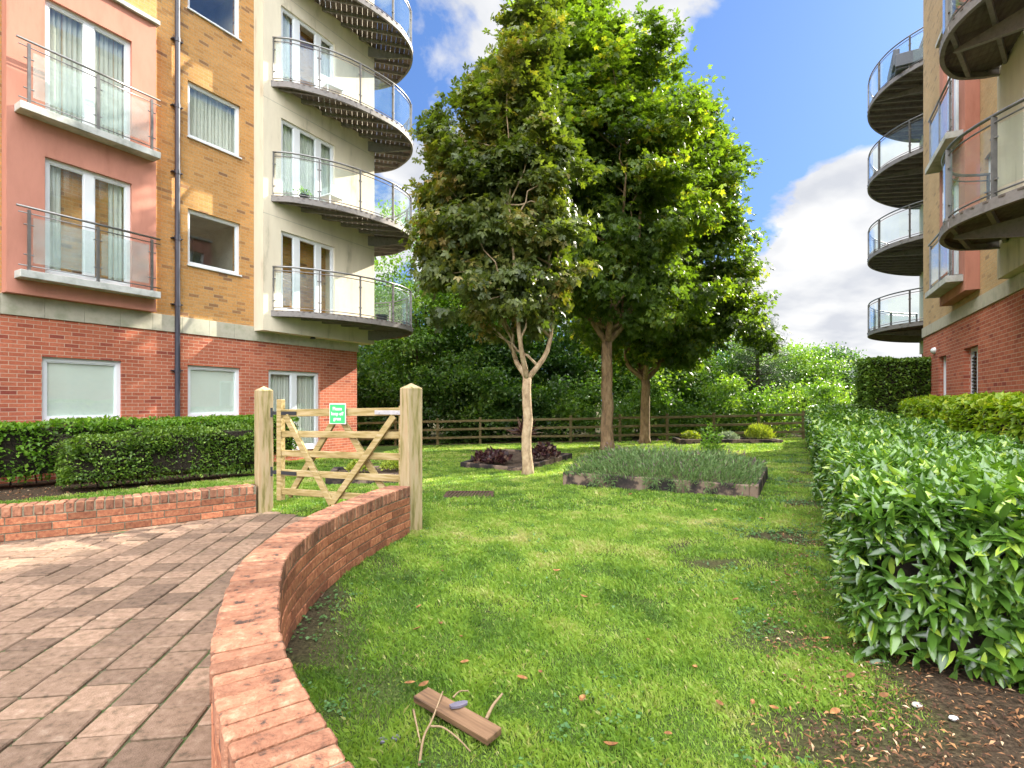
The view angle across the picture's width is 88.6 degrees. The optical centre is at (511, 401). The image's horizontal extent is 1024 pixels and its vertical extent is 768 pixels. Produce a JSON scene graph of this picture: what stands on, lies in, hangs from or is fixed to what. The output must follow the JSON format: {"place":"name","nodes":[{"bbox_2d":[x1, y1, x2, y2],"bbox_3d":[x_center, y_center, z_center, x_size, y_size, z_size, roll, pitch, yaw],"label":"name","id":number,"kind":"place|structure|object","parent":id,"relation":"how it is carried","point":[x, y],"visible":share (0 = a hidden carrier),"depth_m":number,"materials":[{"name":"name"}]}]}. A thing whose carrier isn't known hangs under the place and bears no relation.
{"place":"outdoors","nodes":[
{"label":"outdoors","id":0,"kind":"place"},
{"bbox_2d":[0,511,324,767],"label":"block path","id":1,"kind":"structure","parent":0,"point":[73,569],"depth_m":2.88,"materials":[{"name":"brown brick"}]},
{"bbox_2d":[375,314,387,319],"bbox_3d":[-3.823,-2.430,15.403,0.360,0.240,0.355,0,0,0],"label":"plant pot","id":2,"kind":"object","parent":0,"point":[382,315],"visible":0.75,"depth_m":15.27,"materials":[{"name":"grey"}]},
{"bbox_2d":[0,437,944,767],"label":"lawn grass","id":3,"kind":"structure","parent":0,"point":[454,529],"depth_m":3.13,"materials":[{"name":"green plant"}]},
{"bbox_2d":[603,741,617,745],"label":"fallen leaf","id":4,"kind":"object","parent":3,"relation":"on","point":[609,743],"visible":1,"depth_m":1.94,"materials":[{"name":"orange plant"}]},
{"bbox_2d":[0,403,1023,767],"bbox_3d":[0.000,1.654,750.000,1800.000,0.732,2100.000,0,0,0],"label":"ground","id":5,"kind":"structure","parent":0,"point":[302,647],"depth_m":2.44,"materials":[{"name":"green plant"}]},
{"bbox_2d":[0,475,243,501],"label":"bed litter","id":6,"kind":"object","parent":5,"relation":"on","point":[100,487],"visible":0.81,"depth_m":8.38,"materials":[{"name":"brown plant"}]},
{"bbox_2d":[0,483,256,543],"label":"brick wall","id":7,"kind":"structure","parent":5,"relation":"on","point":[52,518],"depth_m":5.33,"materials":[{"name":"red brick"}]},
{"bbox_2d":[0,413,299,485],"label":"wall side hedge","id":8,"kind":"object","parent":5,"relation":"on","point":[27,449],"depth_m":8.70,"materials":[{"name":"green plant"}]},
{"bbox_2d":[49,422,276,488],"bbox_3d":[-6.028,0.866,9.304,1.349,0.978,3.270,0,0,39],"label":"clipped front hedge","id":9,"kind":"object","parent":5,"relation":"on","point":[136,452],"visible":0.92,"depth_m":8.68,"materials":[{"name":"green plant"}]},
{"bbox_2d":[0,0,412,483],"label":"apartment block","id":10,"kind":"structure","parent":5,"relation":"on","point":[173,243],"depth_m":11.91,"materials":[{"name":"red brick"}]},
{"bbox_2d":[42,357,119,421],"bbox_3d":[-8.294,-0.217,10.149,0.160,1.225,1.310,0,0,30],"label":"window","id":11,"kind":"structure","parent":10,"relation":"in","point":[71,387],"depth_m":10.16,"materials":[{"name":"glass"}]},
{"bbox_2d":[45,158,129,286],"bbox_3d":[-8.178,-3.370,10.110,0.169,2.100,1.380,0,0,30],"label":"french door","id":12,"kind":"structure","parent":10,"relation":"in","point":[53,168],"depth_m":10.07,"materials":[{"name":"plastic"}]},
{"bbox_2d":[45,0,129,140],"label":"french door","id":13,"kind":"structure","parent":10,"relation":"in","point":[84,42],"depth_m":10.05,"materials":[{"name":"plastic"}]},
{"bbox_2d":[188,365,238,416],"bbox_3d":[-7.003,-0.228,12.343,0.160,1.205,1.280,0,0,30],"label":"window","id":14,"kind":"structure","parent":10,"relation":"in","point":[211,390],"depth_m":12.38,"materials":[{"name":"glass"}]},
{"bbox_2d":[187,209,241,276],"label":"window","id":15,"kind":"structure","parent":10,"relation":"in","point":[210,238],"depth_m":13.32,"materials":[{"name":"plastic"}]},
{"bbox_2d":[187,82,241,158],"bbox_3d":[-7.049,-6.593,12.370,0.266,1.295,1.280,0,0,30],"label":"window","id":16,"kind":"structure","parent":10,"relation":"in","point":[213,121],"depth_m":12.45,"materials":[{"name":"plastic"}]},
{"bbox_2d":[187,0,241,41],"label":"window","id":17,"kind":"structure","parent":10,"relation":"in","point":[219,13],"depth_m":13.33,"materials":[{"name":"plastic"}]},
{"bbox_2d":[269,370,317,449],"bbox_3d":[-5.943,0.237,14.248,0.264,2.135,1.640,0,0,30],"label":"french door","id":18,"kind":"structure","parent":10,"relation":"in","point":[299,390],"depth_m":14.56,"materials":[{"name":"plastic"}]},
{"bbox_2d":[293,186,311,198],"bbox_3d":[-5.340,-5.365,13.456,0.419,0.350,0.482,0,0,0],"label":"herb pot","id":19,"kind":"object","parent":10,"relation":"on","point":[303,192],"visible":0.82,"depth_m":13.43,"materials":[{"name":"green plant"}]},
{"bbox_2d":[281,231,332,313],"bbox_3d":[-5.524,-3.355,14.170,0.064,2.050,1.710,0,0,30],"label":"french door","id":20,"kind":"structure","parent":10,"relation":"in","point":[296,240],"depth_m":13.92,"materials":[{"name":"plastic"}]},
{"bbox_2d":[281,119,332,209],"bbox_3d":[-5.569,-6.235,14.196,0.169,2.050,1.710,0,0,30],"label":"french door","id":21,"kind":"structure","parent":10,"relation":"in","point":[296,173],"depth_m":14.17,"materials":[{"name":"plastic"}]},
{"bbox_2d":[281,6,332,110],"bbox_3d":[-5.569,-9.115,14.197,0.170,2.050,1.710,0,0,30],"label":"french door","id":22,"kind":"structure","parent":10,"relation":"in","point":[285,21],"depth_m":13.84,"materials":[{"name":"plastic"}]},
{"bbox_2d":[318,183,343,204],"bbox_3d":[-5.003,-5.640,14.482,0.480,0.900,0.495,0,0,29],"label":"balcony chair","id":23,"kind":"object","parent":10,"relation":"on","point":[337,193],"visible":0.7,"depth_m":14.57,"materials":[{"name":"white plastic"}]},
{"bbox_2d":[320,73,343,95],"bbox_3d":[-4.933,-8.520,14.318,0.495,0.900,0.480,0,0,44],"label":"balcony chair","id":24,"kind":"object","parent":10,"relation":"on","point":[327,82],"visible":0.49,"depth_m":14.33,"materials":[{"name":"white plastic"}]},
{"bbox_2d":[254,386,272,512],"bbox_3d":[-2.970,0.705,6.280,0.166,1.790,0.166,0,0,-42],"label":"gate post","id":25,"kind":"object","parent":5,"relation":"on","point":[263,438],"visible":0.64,"depth_m":6.22,"materials":[{"name":"brown wood"}]},
{"bbox_2d":[209,485,409,767],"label":"curved brick wall","id":26,"kind":"structure","parent":5,"relation":"on","point":[264,714],"depth_m":1.93,"materials":[{"name":"red brick"}]},
{"bbox_2d":[325,466,398,484],"bbox_3d":[-2.575,1.353,9.425,1.356,0.260,1.238,0,0,-12],"label":"flower bed","id":27,"kind":"object","parent":5,"relation":"on","point":[328,481],"visible":0.26,"depth_m":8.97,"materials":[{"name":"brown soil"}]},
{"bbox_2d":[344,459,367,472],"bbox_3d":[-2.727,1.122,9.361,0.512,0.272,0.501,0,0,-24],"label":"yellow shrub","id":28,"kind":"object","parent":27,"relation":"on","point":[350,466],"visible":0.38,"depth_m":9.24,"materials":[{"name":"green plant"}]},
{"bbox_2d":[377,460,398,470],"bbox_3d":[-2.200,1.138,9.590,0.466,0.266,0.522,0,0,31],"label":"yellow shrub","id":29,"kind":"object","parent":27,"relation":"on","point":[390,464],"visible":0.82,"depth_m":9.51,"materials":[{"name":"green plant"}]},
{"bbox_2d":[359,258,434,406],"bbox_3d":[-7.544,-3.154,28.433,9.165,10.469,7.356,0,0,0],"label":"woodland tree","id":30,"kind":"object","parent":5,"relation":"on","point":[369,348],"visible":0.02,"depth_m":27.12,"materials":[{"name":"green plant"}]},
{"bbox_2d":[400,383,421,530],"bbox_3d":[-1.020,0.705,5.310,0.166,1.790,0.166,0,0,-42],"label":"gate post","id":31,"kind":"object","parent":5,"relation":"on","point":[411,435],"visible":0.64,"depth_m":5.25,"materials":[{"name":"brown wood"}]},
{"bbox_2d":[270,399,399,505],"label":"field gate","id":32,"kind":"structure","parent":31,"relation":"attached to","point":[284,415],"depth_m":5.82,"materials":[{"name":"brown wood"}]},
{"bbox_2d":[329,404,345,423],"bbox_3d":[-1.911,0.130,5.747,0.230,0.224,0.011,0,0,24],"label":"keep off grass sign","id":33,"kind":"object","parent":32,"relation":"attached to","point":[337,413],"visible":1,"depth_m":5.74,"materials":[{"name":"green plastic"}]},
{"bbox_2d":[412,709,420,742],"bbox_3d":[-0.371,1.264,2.050,0.009,0.037,0.176,0,0,-20],"label":"stick","id":34,"kind":"object","parent":5,"relation":"on","point":[414,714],"visible":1,"depth_m":2.06,"materials":[{"name":"brown wood"}]},
{"bbox_2d":[418,681,428,685],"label":"fallen leaf","id":35,"kind":"object","parent":5,"relation":"on","point":[423,683],"visible":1,"depth_m":2.35,"materials":[{"name":"orange plant"}]},
{"bbox_2d":[418,691,443,766],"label":"stick","id":36,"kind":"object","parent":5,"relation":"on","point":[422,744],"visible":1,"depth_m":2.00,"materials":[{"name":"brown wood"}]},
{"bbox_2d":[357,198,505,440],"bbox_3d":[-4.187,-3.783,25.465,8.642,11.681,7.185,0,0,0],"label":"woodland tree","id":37,"kind":"object","parent":5,"relation":"on","point":[391,354],"visible":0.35,"depth_m":24.39,"materials":[{"name":"green plant"}]},
{"bbox_2d":[430,725,470,751],"bbox_3d":[-0.226,1.259,1.975,0.202,0.027,0.030,0,0,35],"label":"stick","id":38,"kind":"object","parent":5,"relation":"on","point":[446,729],"visible":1,"depth_m":1.99,"materials":[{"name":"brown wood"}]},
{"bbox_2d":[414,687,500,745],"bbox_3d":[-0.226,1.248,2.098,0.414,0.028,0.084,3,5,39],"label":"wood offcut","id":39,"kind":"object","parent":5,"relation":"on","point":[477,726],"visible":1,"depth_m":2.06,"materials":[{"name":"brown wood"}]},
{"bbox_2d":[449,700,466,708],"bbox_3d":[-0.214,1.225,2.123,0.078,0.009,0.036,3,-2,-29],"label":"slate chip","id":40,"kind":"object","parent":39,"relation":"on","point":[458,704],"visible":1,"depth_m":2.12,"materials":[{"name":"grey stone"}]},
{"bbox_2d":[452,690,468,697],"bbox_3d":[-0.219,1.223,2.205,0.080,0.012,0.019,0,0,-41],"label":"stick","id":41,"kind":"object","parent":5,"relation":"on","point":[460,691],"visible":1,"depth_m":2.21,"materials":[{"name":"brown wood"}]},
{"bbox_2d":[444,491,493,497],"bbox_3d":[-0.620,1.356,7.620,0.700,0.044,0.520,0,0,-1],"label":"drain grate","id":42,"kind":"object","parent":5,"relation":"on","point":[450,494],"visible":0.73,"depth_m":7.66,"materials":[{"name":"metal"}]},
{"bbox_2d":[357,345,581,444],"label":"undergrowth","id":43,"kind":"object","parent":5,"relation":"on","point":[510,398],"visible":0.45,"depth_m":22.96,"materials":[{"name":"green plant"}]},
{"bbox_2d":[396,284,556,431],"bbox_3d":[-1.490,-2.872,25.345,7.894,9.894,6.925,0,0,0],"label":"woodland tree","id":44,"kind":"object","parent":5,"relation":"on","point":[466,357],"visible":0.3,"depth_m":24.12,"materials":[{"name":"green plant"}]},
{"bbox_2d":[414,292,545,412],"bbox_3d":[-2.020,-4.228,30.786,9.532,12.606,7.299,0,0,0],"label":"woodland tree","id":45,"kind":"object","parent":5,"relation":"on","point":[460,337],"visible":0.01,"depth_m":29.83,"materials":[{"name":"green plant"}]},
{"bbox_2d":[485,693,502,719],"bbox_3d":[-0.075,1.256,2.167,0.019,0.042,0.145,0,0,25],"label":"stick","id":46,"kind":"object","parent":5,"relation":"on","point":[492,707],"visible":0.98,"depth_m":2.16,"materials":[{"name":"brown wood"}]},
{"bbox_2d":[395,0,604,474],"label":"maple tree","id":47,"kind":"object","parent":5,"relation":"on","point":[500,216],"visible":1,"depth_m":9.71,"materials":[{"name":"green plant"}]},
{"bbox_2d":[460,449,571,470],"bbox_3d":[-0.017,1.476,12.854,2.159,0.260,3.802,0,0,24],"label":"shaded bed","id":48,"kind":"object","parent":5,"relation":"on","point":[515,464],"visible":0.42,"depth_m":11.90,"materials":[{"name":"brown soil"}]},
{"bbox_2d":[471,446,512,463],"bbox_3d":[-0.446,1.181,11.779,0.935,0.410,0.992,0,0,0],"label":"purple heuchera","id":49,"kind":"object","parent":48,"relation":"on","point":[488,455],"visible":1,"depth_m":11.54,"materials":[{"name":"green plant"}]},
{"bbox_2d":[505,416,541,459],"bbox_3d":[0.247,0.783,12.015,0.884,1.100,0.784,0,0,37],"label":"purple cordyline","id":50,"kind":"object","parent":48,"relation":"on","point":[519,431],"visible":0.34,"depth_m":11.99,"materials":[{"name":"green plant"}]},
{"bbox_2d":[531,441,560,458],"bbox_3d":[0.731,1.137,12.473,0.865,0.456,0.724,0,0,0],"label":"bronze heuchera","id":51,"kind":"object","parent":48,"relation":"on","point":[547,449],"visible":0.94,"depth_m":12.34,"materials":[{"name":"purple plant"}]},
{"bbox_2d":[469,316,616,434],"bbox_3d":[1.181,-2.476,26.538,8.609,9.081,7.630,0,0,0],"label":"woodland tree","id":52,"kind":"object","parent":5,"relation":"on","point":[555,358],"visible":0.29,"depth_m":24.95,"materials":[{"name":"green plant"}]},
{"bbox_2d":[361,356,784,426],"bbox_3d":[14.808,-0.895,37.397,90.932,6.514,8.160,0,0,0],"label":"thicket","id":53,"kind":"object","parent":5,"relation":"on","point":[585,402],"depth_m":36.42,"materials":[{"name":"green plant"}]},
{"bbox_2d":[357,411,804,445],"bbox_3d":[2.374,1.277,21.410,25.748,1.953,0.967,0,0,3],"label":"post and rail fence","id":54,"kind":"object","parent":5,"relation":"on","point":[570,427],"visible":0.42,"depth_m":20.90,"materials":[{"name":"brown wood"}]},
{"bbox_2d":[579,694,585,700],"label":"fallen leaf","id":55,"kind":"object","parent":5,"relation":"on","point":[582,697],"visible":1,"depth_m":2.24,"materials":[{"name":"orange plant"}]},
{"bbox_2d":[528,318,677,433],"bbox_3d":[4.222,-2.834,27.541,8.925,9.796,7.122,0,0,0],"label":"woodland tree","id":56,"kind":"object","parent":5,"relation":"on","point":[596,364],"visible":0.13,"depth_m":26.17,"materials":[{"name":"green plant"}]},
{"bbox_2d":[488,0,743,452],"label":"maple tree","id":57,"kind":"object","parent":5,"relation":"on","point":[609,77],"visible":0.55,"depth_m":14.80,"materials":[{"name":"green plant"}]},
{"bbox_2d":[286,454,964,767],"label":"lawn weeds","id":58,"kind":"object","parent":5,"relation":"on","point":[567,725],"visible":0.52,"depth_m":3.47,"materials":[{"name":"green plant"}]},
{"bbox_2d":[563,462,767,497],"bbox_3d":[2.696,1.313,8.982,2.909,0.320,2.460,0,0,29],"label":"lavender bed","id":59,"kind":"object","parent":5,"relation":"on","point":[623,482],"visible":0.39,"depth_m":7.95,"materials":[{"name":"brown wood"}]},
{"bbox_2d":[560,440,767,495],"bbox_3d":[2.656,1.010,8.918,3.014,0.737,2.738,0,0,29],"label":"lavender","id":60,"kind":"object","parent":59,"relation":"on","point":[730,463],"visible":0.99,"depth_m":8.32,"materials":[{"name":"green plant"}]},
{"bbox_2d":[591,348,747,433],"bbox_3d":[7.688,-1.475,27.034,7.970,7.265,6.869,0,0,0],"label":"woodland tree","id":61,"kind":"object","parent":5,"relation":"on","point":[692,385],"visible":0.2,"depth_m":25.39,"materials":[{"name":"green plant"}]},
{"bbox_2d":[564,74,792,443],"bbox_3d":[5.957,-5.181,20.070,8.436,13.867,6.399,0,0,0],"label":"maple tree","id":62,"kind":"object","parent":5,"relation":"on","point":[678,352],"visible":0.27,"depth_m":18.65,"materials":[{"name":"green plant"}]},
{"bbox_2d":[535,358,856,440],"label":"sunny undergrowth","id":63,"kind":"object","parent":5,"relation":"on","point":[755,402],"visible":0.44,"depth_m":23.27,"materials":[{"name":"green plant"}]},
{"bbox_2d":[651,338,771,430],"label":"woodland tree","id":64,"kind":"object","parent":5,"relation":"on","point":[721,361],"visible":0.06,"depth_m":27.27,"materials":[{"name":"green plant"}]},
{"bbox_2d":[672,437,782,443],"bbox_3d":[8.025,1.504,19.700,3.680,0.260,1.214,0,0,5],"label":"back bed","id":65,"kind":"object","parent":5,"relation":"on","point":[678,440],"visible":0.42,"depth_m":19.20,"materials":[{"name":"brown wood"}]},
{"bbox_2d":[680,430,701,438],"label":"lime shrub","id":66,"kind":"object","parent":65,"relation":"on","point":[690,434],"visible":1,"depth_m":19.64,"materials":[{"name":"yellow plant"}]},
{"bbox_2d":[717,430,739,438],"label":"silver shrub","id":67,"kind":"object","parent":65,"relation":"on","point":[730,434],"visible":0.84,"depth_m":19.50,"materials":[{"name":"green plant"}]},
{"bbox_2d":[743,422,776,438],"bbox_3d":[9.265,1.048,19.587,1.157,0.683,1.194,0,0,0],"label":"grassy shrub","id":68,"kind":"object","parent":65,"relation":"on","point":[756,430],"visible":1,"depth_m":19.38,"materials":[{"name":"yellow plant"}]},
{"bbox_2d":[707,334,809,427],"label":"woodland tree","id":69,"kind":"object","parent":5,"relation":"on","point":[750,372],"visible":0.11,"depth_m":29.48,"materials":[{"name":"green plant"}]},
{"bbox_2d":[714,316,803,397],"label":"tree","id":70,"kind":"object","parent":5,"relation":"on","point":[757,370],"visible":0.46,"depth_m":26.58,"materials":[{"name":"green plant"}]},
{"bbox_2d":[742,338,856,426],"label":"woodland tree","id":71,"kind":"object","parent":5,"relation":"on","point":[807,369],"visible":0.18,"depth_m":29.79,"materials":[{"name":"green plant"}]},
{"bbox_2d":[783,342,865,398],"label":"woodland tree","id":72,"kind":"object","parent":5,"relation":"on","point":[837,355],"visible":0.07,"depth_m":31.83,"materials":[{"name":"green plant"}]},
{"bbox_2d":[830,707,839,713],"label":"fallen leaf","id":73,"kind":"object","parent":5,"relation":"on","point":[834,710],"visible":1,"depth_m":2.15,"materials":[{"name":"orange plant"}]},
{"bbox_2d":[846,673,854,677],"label":"fallen leaf","id":74,"kind":"object","parent":5,"relation":"on","point":[850,675],"visible":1,"depth_m":2.42,"materials":[{"name":"orange plant"}]},
{"bbox_2d":[879,692,888,696],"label":"fallen leaf","id":75,"kind":"object","parent":5,"relation":"on","point":[883,694],"visible":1,"depth_m":2.26,"materials":[{"name":"brown plant"}]},
{"bbox_2d":[746,458,1023,767],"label":"leaf litter","id":76,"kind":"object","parent":5,"relation":"on","point":[993,742],"visible":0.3,"depth_m":2.15,"materials":[{"name":"brown plant"}]},
{"bbox_2d":[847,356,931,414],"bbox_3d":[10.683,0.104,14.466,2.141,2.736,1.279,0,0,10],"label":"tall clipped hedge","id":77,"kind":"object","parent":5,"relation":"on","point":[886,383],"visible":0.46,"depth_m":14.07,"materials":[{"name":"green plant"}]},
{"bbox_2d":[795,625,1023,767],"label":"bark chips","id":78,"kind":"object","parent":5,"relation":"on","point":[908,734],"visible":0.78,"depth_m":2.13,"materials":[{"name":"brown plant"}]},
{"bbox_2d":[803,402,1023,693],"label":"laurel hedge","id":79,"kind":"object","parent":5,"relation":"on","point":[924,537],"visible":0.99,"depth_m":2.58,"materials":[{"name":"green plant"}]},
{"bbox_2d":[912,702,922,707],"bbox_3d":[1.718,1.285,2.225,0.043,0.022,0.032,0,0,0],"label":"pebble","id":80,"kind":"object","parent":5,"relation":"on","point":[917,703],"visible":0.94,"depth_m":2.22,"materials":[{"name":"white stone"}]},
{"bbox_2d":[867,0,1023,395],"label":"apartment block","id":81,"kind":"structure","parent":5,"relation":"on","point":[951,103],"depth_m":10.30,"materials":[{"name":"red brick"}]},
{"bbox_2d":[887,47,922,82],"bbox_3d":[13.930,-11.760,18.628,0.830,0.740,1.960,0,0,30],"label":"balcony sofa","id":82,"kind":"object","parent":81,"relation":"on","point":[900,63],"visible":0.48,"depth_m":17.89,"materials":[{"name":"grey fabric"}]},
{"bbox_2d":[944,356,945,394],"bbox_3d":[11.132,0.090,12.497,1.200,2.520,0.950,0,0,28],"label":"door","id":83,"kind":"structure","parent":81,"relation":"in","point":[945,356],"depth_m":13.01,"materials":[{"name":"plastic"}]},
{"bbox_2d":[947,178,958,275],"bbox_3d":[9.500,-3.630,11.216,0.064,2.100,1.250,0,0,28],"label":"french door","id":84,"kind":"structure","parent":81,"relation":"in","point":[955,188],"depth_m":11.17,"materials":[{"name":"plastic"}]},
{"bbox_2d":[947,76,958,131],"bbox_3d":[9.500,-6.510,11.216,0.064,2.100,1.250,0,0,28],"label":"french door","id":85,"kind":"structure","parent":81,"relation":"in","point":[956,82],"depth_m":11.17,"materials":[{"name":"plastic"}]},
{"bbox_2d":[971,347,977,393],"bbox_3d":[9.555,-0.065,10.704,0.100,2.130,1.000,0,0,28],"label":"louvre window","id":86,"kind":"structure","parent":81,"relation":"in","point":[975,349],"depth_m":11.04,"materials":[{"name":"plastic"}]},
{"bbox_2d":[989,156,990,198],"bbox_3d":[8.823,-3.973,9.593,0.160,1.295,0.890,0,0,28],"label":"window","id":87,"kind":"structure","parent":81,"relation":"in","point":[990,156],"depth_m":9.89,"materials":[{"name":"plastic"}]},
{"bbox_2d":[948,715,958,720],"bbox_3d":[1.794,1.285,2.132,0.038,0.019,0.029,0,0,0],"label":"pebble","id":88,"kind":"object","parent":5,"relation":"on","point":[952,717],"visible":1,"depth_m":2.13,"materials":[{"name":"white stone"}]},
{"bbox_2d":[898,389,1023,443],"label":"golden hedge","id":89,"kind":"object","parent":5,"relation":"on","point":[1000,413],"visible":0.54,"depth_m":6.59,"materials":[{"name":"green plant"}]},
{"bbox_2d":[359,0,922,400],"label":"sky","id":90,"kind":"structure","parent":0,"point":[797,73],"materials":[{"name":"blue"}]},
{"bbox_2d":[696,422,725,459],"bbox_3d":[4.000,0.850,10.531,0.560,0.910,0.587,0,0,-42],"label":"rose bush","id":91,"kind":"object","parent":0,"point":[709,440],"visible":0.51,"depth_m":10.48,"materials":[{"name":"green plant"}]}
]}

